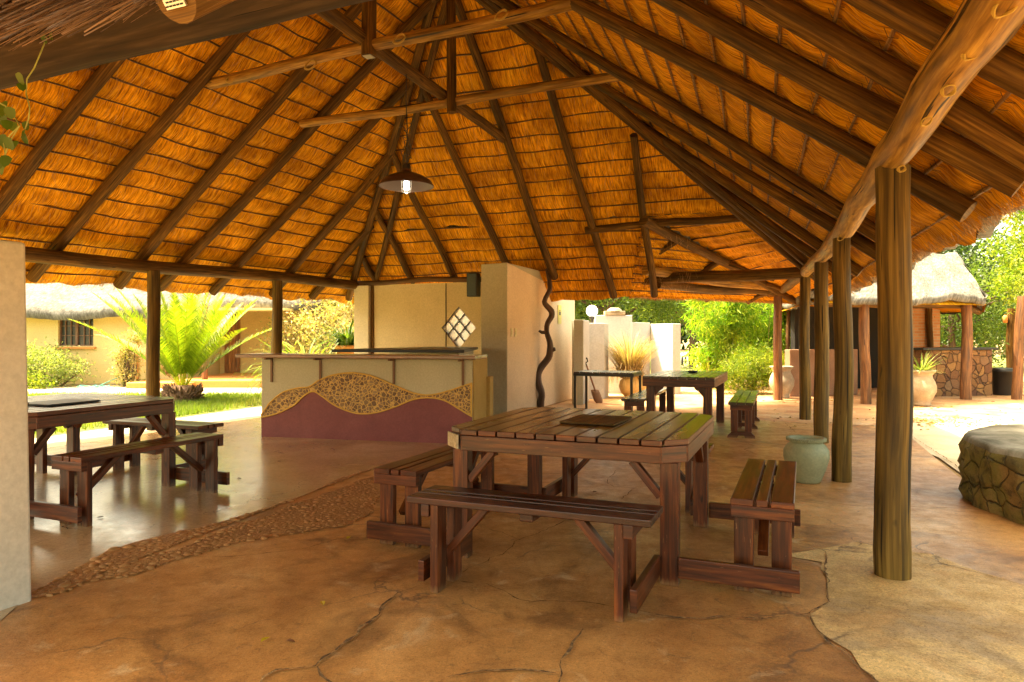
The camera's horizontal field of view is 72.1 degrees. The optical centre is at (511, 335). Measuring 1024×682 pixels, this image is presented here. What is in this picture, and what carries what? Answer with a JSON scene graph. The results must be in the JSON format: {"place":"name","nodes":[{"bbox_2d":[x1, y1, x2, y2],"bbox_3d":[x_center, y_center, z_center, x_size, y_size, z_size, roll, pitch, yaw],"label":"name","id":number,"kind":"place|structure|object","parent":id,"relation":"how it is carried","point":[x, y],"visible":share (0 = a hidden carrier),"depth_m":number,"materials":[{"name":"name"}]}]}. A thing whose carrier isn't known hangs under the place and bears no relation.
{"place":"outdoors","nodes":[
{"label":"outdoors","id":0,"kind":"place"},
{"bbox_2d":[27,384,261,393],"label":"gravel drive","id":1,"kind":"structure","parent":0,"point":[111,388],"depth_m":17.15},
{"bbox_2d":[27,365,59,389],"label":"ground cover","id":2,"kind":"object","parent":1,"relation":"on","point":[34,379],"visible":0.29,"depth_m":17.40,"materials":[{"name":"green plant"}]},
{"bbox_2d":[27,337,100,386],"bbox_3d":[-11.930,0.769,18.136,2.422,1.537,1.635,0,0,0],"label":"flower shrub","id":3,"kind":"object","parent":1,"relation":"on","point":[51,367],"visible":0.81,"depth_m":18.00,"materials":[{"name":"green plant"}]},
{"bbox_2d":[77,368,131,387],"bbox_3d":[-10.426,1.046,18.096,0.921,0.509,1.416,0,0,0],"label":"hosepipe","id":4,"kind":"object","parent":1,"relation":"on","point":[102,386],"visible":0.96,"depth_m":17.70,"materials":[{"name":"rubber"}]},
{"bbox_2d":[104,327,145,386],"bbox_3d":[-9.938,0.600,18.221,1.175,1.681,1.052,0,0,0],"label":"flower shrub","id":5,"kind":"object","parent":1,"relation":"on","point":[126,361],"visible":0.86,"depth_m":18.13,"materials":[{"name":"yellow plant"}]},
{"bbox_2d":[28,391,261,437],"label":"lawn","id":6,"kind":"structure","parent":0,"point":[106,426],"depth_m":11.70,"materials":[{"name":"green plant"}]},
{"bbox_2d":[70,287,270,402],"bbox_3d":[-6.670,0.114,13.996,3.611,2.432,3.643,0,0,0],"label":"cycad","id":7,"kind":"object","parent":6,"relation":"on","point":[184,348],"visible":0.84,"depth_m":13.64,"materials":[{"name":"green plant"}]},
{"bbox_2d":[227,335,335,399],"bbox_3d":[-4.336,0.710,14.909,3.399,1.571,3.529,0,0,0],"label":"strap leaf plant","id":8,"kind":"object","parent":6,"relation":"on","point":[293,351],"visible":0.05,"depth_m":14.77,"materials":[{"name":"green plant"}]},
{"bbox_2d":[35,406,261,446],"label":"pavement","id":9,"kind":"structure","parent":0,"point":[220,417],"depth_m":10.82,"materials":[{"name":"concrete"}]},
{"bbox_2d":[301,318,353,353],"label":"potted plant","id":10,"kind":"object","parent":9,"relation":"on","point":[344,340],"visible":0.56,"depth_m":14.32,"materials":[{"name":"green plant"}]},
{"bbox_2d":[0,417,447,620],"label":"polished floor","id":11,"kind":"structure","parent":0,"point":[134,504],"depth_m":5.97,"materials":[{"name":"concrete"}]},
{"bbox_2d":[28,393,229,526],"bbox_3d":[-3.760,0.920,5.760,2.470,0.760,2.422,0,0,23],"label":"picnic table","id":12,"kind":"object","parent":11,"relation":"on","point":[117,414],"visible":0.89,"depth_m":5.67,"materials":[{"name":"brown wood"}]},
{"bbox_2d":[28,398,100,405],"bbox_3d":[-3.600,0.531,5.600,0.360,0.014,0.440,0,0,20],"label":"wooden board","id":13,"kind":"object","parent":12,"relation":"on","point":[68,401],"visible":0.8,"depth_m":5.56,"materials":[{"name":"black wood"}]},
{"bbox_2d":[235,353,492,442],"bbox_3d":[-1.872,0.767,8.994,3.168,1.066,0.880,0,0,13],"label":"bar counter","id":14,"kind":"object","parent":11,"relation":"on","point":[428,398],"visible":0.97,"depth_m":8.70,"materials":[{"name":"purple paint"}]},
{"bbox_2d":[332,347,477,353],"bbox_3d":[-1.279,0.743,10.518,1.871,1.115,2.392,0,0,12],"label":"back counter","id":15,"kind":"object","parent":11,"relation":"on","point":[435,350],"visible":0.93,"depth_m":9.47,"materials":[{"name":"black"}]},
{"bbox_2d":[0,419,1023,681],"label":"floor","id":16,"kind":"structure","parent":0,"point":[216,615],"depth_m":3.42,"materials":[{"name":"concrete"}]},
{"bbox_2d":[0,240,30,610],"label":"plaster pier","id":17,"kind":"structure","parent":16,"relation":"on","point":[15,574],"depth_m":3.38,"materials":[{"name":"beige paint"}]},
{"bbox_2d":[31,468,379,597],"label":"cobbles","id":18,"kind":"object","parent":16,"relation":"on","point":[66,583],"visible":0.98,"depth_m":4.57,"materials":[{"name":"stone"}]},
{"bbox_2d":[0,0,1023,580],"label":"thatched pavilion","id":19,"kind":"structure","parent":16,"relation":"on","point":[748,152],"depth_m":8.54,"materials":[{"name":"wood"}]},
{"bbox_2d":[0,33,52,174],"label":"climbing vine","id":20,"kind":"object","parent":19,"relation":"attached to","point":[6,124],"visible":0.93,"depth_m":2.23,"materials":[{"name":"green plant"}]},
{"bbox_2d":[304,59,316,69],"bbox_3d":[-2.060,-2.764,7.193,0.128,0.121,0.047,0,0,-25],"label":"rope loop","id":21,"kind":"object","parent":19,"relation":"hanging from","point":[310,61],"visible":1,"depth_m":7.19,"materials":[{"name":"beige fabric"}]},
{"bbox_2d":[393,33,405,43],"bbox_3d":[-1.062,-2.800,6.643,0.128,0.121,0.047,0,0,-25],"label":"rope loop","id":22,"kind":"object","parent":19,"relation":"hanging from","point":[403,39],"visible":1,"depth_m":6.64,"materials":[{"name":"beige fabric"}]},
{"bbox_2d":[379,74,433,193],"bbox_3d":[-1.155,-2.216,7.700,0.600,1.328,0.600,0,0,0],"label":"pendant lamp","id":23,"kind":"object","parent":19,"relation":"hanging from","point":[405,179],"visible":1,"depth_m":7.70,"materials":[{"name":"brown metal"}]},
{"bbox_2d":[443,307,475,346],"bbox_3d":[-0.966,-0.143,13.086,0.699,0.787,0.100,0,0,23],"label":"diamond window","id":24,"kind":"structure","parent":19,"relation":"in","point":[458,327],"depth_m":13.04,"materials":[{"name":"white glass"}]},
{"bbox_2d":[467,273,479,296],"bbox_3d":[-0.690,-0.906,12.617,0.200,0.420,0.177,0,0,23],"label":"wall speaker","id":25,"kind":"object","parent":19,"relation":"attached to","point":[473,284],"depth_m":12.54,"materials":[{"name":"black plastic"}]},
{"bbox_2d":[494,8,507,20],"bbox_3d":[-0.092,-2.774,6.093,0.128,0.121,0.047,0,0,-25],"label":"rope loop","id":26,"kind":"object","parent":19,"relation":"attached to","point":[502,18],"visible":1,"depth_m":6.08,"materials":[{"name":"beige fabric"}]},
{"bbox_2d":[558,305,561,323],"bbox_3d":[0.925,-0.409,13.629,0.013,0.360,0.200,0,0,23],"label":"wall sign","id":27,"kind":"object","parent":19,"relation":"attached to","point":[559,314],"visible":1,"depth_m":13.63,"materials":[{"name":"beige plastic"}]},
{"bbox_2d":[897,164,905,172],"bbox_3d":[1.929,-0.828,3.484,0.038,0.041,0.036,0,0,0],"label":"rope loop","id":28,"kind":"object","parent":19,"relation":"hanging from","point":[899,171],"visible":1,"depth_m":3.48,"materials":[{"name":"beige fabric"}]},
{"bbox_2d":[920,117,932,126],"bbox_3d":[1.738,-0.901,2.953,0.045,0.045,0.038,0,0,20],"label":"rope loop","id":29,"kind":"object","parent":19,"relation":"hanging from","point":[927,124],"visible":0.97,"depth_m":2.95,"materials":[{"name":"beige fabric"}]},
{"bbox_2d":[940,84,956,96],"bbox_3d":[1.616,-0.911,2.605,0.050,0.050,0.046,0,0,0],"label":"rope loop","id":30,"kind":"object","parent":19,"relation":"hanging from","point":[953,92],"visible":0.99,"depth_m":2.60,"materials":[{"name":"beige fabric"}]},
{"bbox_2d":[960,53,976,60],"bbox_3d":[1.516,-0.936,2.321,0.052,0.054,0.048,0,0,0],"label":"rope loop","id":31,"kind":"object","parent":19,"relation":"attached to","point":[963,57],"visible":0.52,"depth_m":2.33,"materials":[{"name":"beige fabric"}]},
{"bbox_2d":[991,4,1017,18],"bbox_3d":[1.393,-0.931,1.988,0.056,0.057,0.060,0,0,0],"label":"rope loop","id":32,"kind":"object","parent":19,"relation":"attached to","point":[993,11],"visible":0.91,"depth_m":2.00,"materials":[{"name":"beige fabric"}]},
{"bbox_2d":[367,407,800,622],"bbox_3d":[0.500,0.920,4.480,2.470,0.760,2.422,0,0,22],"label":"picnic table","id":33,"kind":"object","parent":16,"relation":"on","point":[761,500],"visible":0.99,"depth_m":3.72,"materials":[{"name":"brown wood"}]},
{"bbox_2d":[559,414,631,425],"bbox_3d":[0.535,0.532,4.445,0.345,0.013,0.430,0,0,24],"label":"wooden board","id":34,"kind":"object","parent":33,"relation":"on","point":[601,420],"visible":1,"depth_m":4.38,"materials":[{"name":"brown wood"}]},
{"bbox_2d":[573,370,641,410],"bbox_3d":[1.450,0.920,10.630,0.910,0.759,0.650,0,0,22],"label":"slatted side table","id":35,"kind":"object","parent":16,"relation":"on","point":[609,373],"visible":0.84,"depth_m":10.50,"materials":[{"name":"black metal"}]},
{"bbox_2d":[201,422,1021,681],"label":"floor cracks","id":36,"kind":"object","parent":16,"relation":"on","point":[563,656],"visible":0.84,"depth_m":3.20,"materials":[{"name":"brown concrete"}]},
{"bbox_2d":[621,388,665,411],"bbox_3d":[1.980,1.071,10.350,0.340,0.458,2.100,0,0,21],"label":"timber bench","id":37,"kind":"object","parent":16,"relation":"on","point":[638,399],"visible":0.48,"depth_m":9.57,"materials":[{"name":"brown wood"}]},
{"bbox_2d":[642,370,727,422],"bbox_3d":[2.500,0.920,10.020,0.935,0.760,1.720,0,0,22],"label":"garden table","id":38,"kind":"object","parent":16,"relation":"on","point":[703,383],"visible":0.91,"depth_m":9.40,"materials":[{"name":"brown wood"}]},
{"bbox_2d":[727,390,759,438],"bbox_3d":[3.260,1.071,9.850,0.340,0.458,2.150,0,0,21],"label":"timber bench","id":39,"kind":"object","parent":16,"relation":"on","point":[742,404],"visible":1,"depth_m":8.97,"materials":[{"name":"brown wood"}]},
{"bbox_2d":[783,435,829,483],"bbox_3d":[2.620,1.103,6.270,0.384,0.395,0.384,0,0,0],"label":"ceramic jar","id":40,"kind":"object","parent":16,"relation":"on","point":[809,455],"visible":0.98,"depth_m":6.13,"materials":[{"name":"green ceramic"}]},
{"bbox_2d":[792,542,1023,681],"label":"floor patch","id":41,"kind":"object","parent":16,"relation":"on","point":[933,619],"visible":0.93,"depth_m":3.21,"materials":[{"name":"concrete"}]},
{"bbox_2d":[182,339,1023,478],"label":"ground","id":42,"kind":"structure","parent":0,"point":[952,469],"depth_m":7.68,"materials":[{"name":"soil"}]},
{"bbox_2d":[26,283,351,387],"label":"thatched cottage","id":43,"kind":"structure","parent":42,"relation":"on","point":[53,309],"depth_m":19.00,"materials":[{"name":"beige paint"}]},
{"bbox_2d":[53,319,95,348],"bbox_3d":[-11.775,-0.107,19.017,1.110,0.925,0.235,0,0,0],"label":"window","id":44,"kind":"structure","parent":43,"relation":"in","point":[72,333],"depth_m":19.12,"materials":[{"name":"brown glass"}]},
{"bbox_2d":[224,314,239,372],"bbox_3d":[-8.500,0.240,21.390,0.460,1.800,0.070,0,0,0],"label":"door","id":45,"kind":"structure","parent":43,"relation":"in","point":[231,363],"depth_m":21.35,"materials":[{"name":"brown wood"}]},
{"bbox_2d":[249,299,353,363],"bbox_3d":[-4.342,-0.180,19.273,5.385,3.218,2.999,0,0,0],"label":"olive shrub","id":46,"kind":"object","parent":42,"relation":"on","point":[312,326],"visible":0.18,"depth_m":18.95,"materials":[{"name":"yellow plant"}]},
{"bbox_2d":[575,298,651,323],"bbox_3d":[-0.063,-1.598,30.125,14.115,6.406,6.029,0,0,0],"label":"garden tree","id":47,"kind":"object","parent":42,"relation":"on","point":[587,318],"visible":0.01,"depth_m":28.92,"materials":[{"name":"green plant"}]},
{"bbox_2d":[575,296,692,335],"bbox_3d":[2.826,-0.946,22.127,6.694,4.715,3.376,0,0,-13],"label":"garden tree","id":48,"kind":"object","parent":42,"relation":"on","point":[604,305],"visible":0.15,"depth_m":22.09,"materials":[{"name":"green plant"}]},
{"bbox_2d":[327,250,1001,348],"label":"woodland","id":49,"kind":"object","parent":42,"relation":"on","point":[683,332],"depth_m":62.94,"materials":[{"name":"green plant"}]},
{"bbox_2d":[731,303,790,384],"bbox_3d":[6.755,-0.487,18.299,3.118,3.941,2.804,0,0,0],"label":"bamboo clump","id":50,"kind":"object","parent":42,"relation":"on","point":[767,320],"visible":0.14,"depth_m":18.17,"materials":[{"name":"green plant"}]},
{"bbox_2d":[755,302,790,363],"bbox_3d":[7.716,-0.268,20.432,2.656,3.628,3.532,0,0,-45],"label":"bamboo clump","id":51,"kind":"object","parent":42,"relation":"on","point":[762,312],"visible":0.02,"depth_m":20.02,"materials":[{"name":"green plant"}]},
{"bbox_2d":[934,244,1021,366],"bbox_3d":[12.927,-0.780,19.494,7.811,4.436,3.488,0,0,0],"label":"garden tree","id":52,"kind":"object","parent":42,"relation":"on","point":[952,327],"visible":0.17,"depth_m":19.24,"materials":[{"name":"green plant"}]},
{"bbox_2d":[978,209,1023,314],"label":"garden tree","id":53,"kind":"object","parent":42,"relation":"on","point":[1015,266],"visible":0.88,"depth_m":15.63,"materials":[{"name":"green plant"}]},
{"bbox_2d":[336,213,1023,338],"label":"sky","id":54,"kind":"structure","parent":0,"point":[1004,224],"materials":[{"name":"white"}]},
{"bbox_2d":[681,357,741,376],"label":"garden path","id":55,"kind":"structure","parent":0,"point":[688,368],"depth_m":28.92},
{"bbox_2d":[681,353,683,364],"bbox_3d":[7.437,1.030,30.753,0.124,0.540,0.121,0,0,0],"label":"bollard light","id":56,"kind":"object","parent":55,"relation":"on","point":[682,359],"visible":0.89,"depth_m":30.72,"materials":[{"name":"white metal"}]},
{"bbox_2d":[544,382,1023,424],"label":"brick paving","id":57,"kind":"structure","parent":0,"point":[688,399],"depth_m":12.98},
{"bbox_2d":[536,268,555,406],"bbox_3d":[0.586,-0.011,12.551,0.392,2.682,0.226,0,0,0],"label":"twisted branch pole","id":58,"kind":"object","parent":57,"relation":"on","point":[545,361],"visible":0.9,"depth_m":12.50,"materials":[{"name":"brown wood"}]},
{"bbox_2d":[586,357,602,402],"bbox_3d":[1.520,0.857,13.527,0.143,0.865,0.486,0,0,-42],"label":"shovel","id":59,"kind":"object","parent":57,"relation":"on","point":[596,395],"visible":0.82,"depth_m":13.42,"materials":[{"name":"metal"}]},
{"bbox_2d":[572,308,680,404],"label":"white garden wall","id":60,"kind":"structure","parent":57,"relation":"on","point":[589,341],"depth_m":15.74,"materials":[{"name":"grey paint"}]},
{"bbox_2d":[586,305,597,322],"bbox_3d":[1.727,0.323,15.200,0.250,1.955,0.250,0,0,0],"label":"globe lamp","id":61,"kind":"object","parent":60,"relation":"on","point":[591,311],"visible":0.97,"depth_m":15.13,"materials":[{"name":"white glass"}]},
{"bbox_2d":[604,327,674,396],"bbox_3d":[2.490,0.550,14.937,2.047,1.499,2.058,0,0,0],"label":"dry grass planter","id":62,"kind":"object","parent":57,"relation":"on","point":[627,360],"visible":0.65,"depth_m":14.64,"materials":[{"name":"yellow ceramic"}]},
{"bbox_2d":[679,299,767,388],"bbox_3d":[5.174,-0.349,17.477,3.226,3.844,2.109,0,0,-44],"label":"bamboo clump","id":63,"kind":"object","parent":57,"relation":"on","point":[722,325],"visible":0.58,"depth_m":17.21,"materials":[{"name":"green plant"}]},
{"bbox_2d":[706,332,789,394],"bbox_3d":[5.368,0.758,15.804,2.265,1.681,1.442,0,0,0],"label":"yellow shrub","id":64,"kind":"object","parent":57,"relation":"on","point":[750,366],"visible":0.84,"depth_m":15.64,"materials":[{"name":"green plant"}]},
{"bbox_2d":[769,366,793,397],"bbox_3d":[5.650,0.970,14.750,0.500,0.660,0.500,0,0,0],"label":"stone urn","id":65,"kind":"object","parent":57,"relation":"on","point":[788,382],"visible":0.59,"depth_m":14.57,"materials":[{"name":"concrete"}]},
{"bbox_2d":[782,252,987,403],"bbox_3d":[8.661,-0.301,15.358,5.216,3.302,7.649,0,0,17],"label":"lapa","id":66,"kind":"object","parent":57,"relation":"on","point":[944,283],"visible":0.6,"depth_m":14.98,"materials":[{"name":"brown paint"}]},
{"bbox_2d":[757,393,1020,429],"bbox_3d":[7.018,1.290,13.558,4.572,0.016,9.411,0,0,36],"label":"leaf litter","id":67,"kind":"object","parent":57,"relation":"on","point":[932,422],"visible":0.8,"depth_m":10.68,"materials":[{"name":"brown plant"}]},
{"bbox_2d":[913,351,945,405],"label":"potted plant","id":68,"kind":"object","parent":57,"relation":"on","point":[925,387],"visible":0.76,"depth_m":12.93,"materials":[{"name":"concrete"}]},
{"bbox_2d":[913,347,998,396],"bbox_3d":[9.611,0.795,15.514,1.918,1.070,0.720,0,0,-12],"label":"stone counter","id":69,"kind":"object","parent":57,"relation":"on","point":[946,377],"visible":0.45,"depth_m":15.20,"materials":[{"name":"brown stone"}]},
{"bbox_2d":[992,367,1012,394],"bbox_3d":[10.820,1.000,15.500,0.530,0.600,0.530,0,0,0],"label":"dustbin","id":70,"kind":"object","parent":57,"relation":"on","point":[1001,380],"visible":0.7,"depth_m":15.34,"materials":[{"name":"black plastic"}]},
{"bbox_2d":[1003,308,1014,367],"bbox_3d":[12.842,0.316,18.207,0.324,2.035,0.211,0,0,0],"label":"garden post","id":71,"kind":"object","parent":57,"relation":"on","point":[1009,319],"visible":0.7,"depth_m":18.14,"materials":[{"name":"brown wood"}]},
{"bbox_2d":[1011,296,1023,399],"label":"garden post","id":72,"kind":"object","parent":57,"relation":"on","point":[1018,374],"visible":0.93,"depth_m":14.39,"materials":[{"name":"brown wood"}]},
{"bbox_2d":[650,361,1004,370],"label":"lawn grass","id":73,"kind":"structure","parent":0,"point":[685,367],"depth_m":28.07,"materials":[{"name":"green plant"}]},
{"bbox_2d":[650,351,1005,372],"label":"lawn","id":74,"kind":"structure","parent":0,"point":[1002,362],"depth_m":35.88,"materials":[{"name":"green plant"}]},
{"bbox_2d":[630,300,705,368],"bbox_3d":[6.868,-1.280,27.904,5.104,5.402,4.348,0,0,0],"label":"garden tree","id":75,"kind":"object","parent":74,"relation":"on","point":[692,340],"visible":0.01,"depth_m":27.91,"materials":[{"name":"green plant"}]},
{"bbox_2d":[641,301,741,350],"bbox_3d":[11.920,-1.984,36.220,13.323,6.816,6.625,0,0,-12],"label":"garden tree","id":76,"kind":"object","parent":74,"relation":"on","point":[685,330],"depth_m":35.84,"materials":[{"name":"green plant"}]},
{"bbox_2d":[763,212,1023,365],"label":"garden tree","id":77,"kind":"object","parent":74,"relation":"on","point":[959,251],"visible":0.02,"depth_m":26.41,"materials":[{"name":"green plant"}]},
{"bbox_2d":[874,415,1023,471],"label":"sunlit paving","id":78,"kind":"structure","parent":0,"point":[943,440],"depth_m":9.42,"materials":[{"name":"concrete"}]},
{"bbox_2d":[957,423,1023,524],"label":"round stone planter","id":79,"kind":"object","parent":78,"relation":"on","point":[990,460],"visible":0.98,"depth_m":5.20,"materials":[{"name":"brown stone"}]}
]}

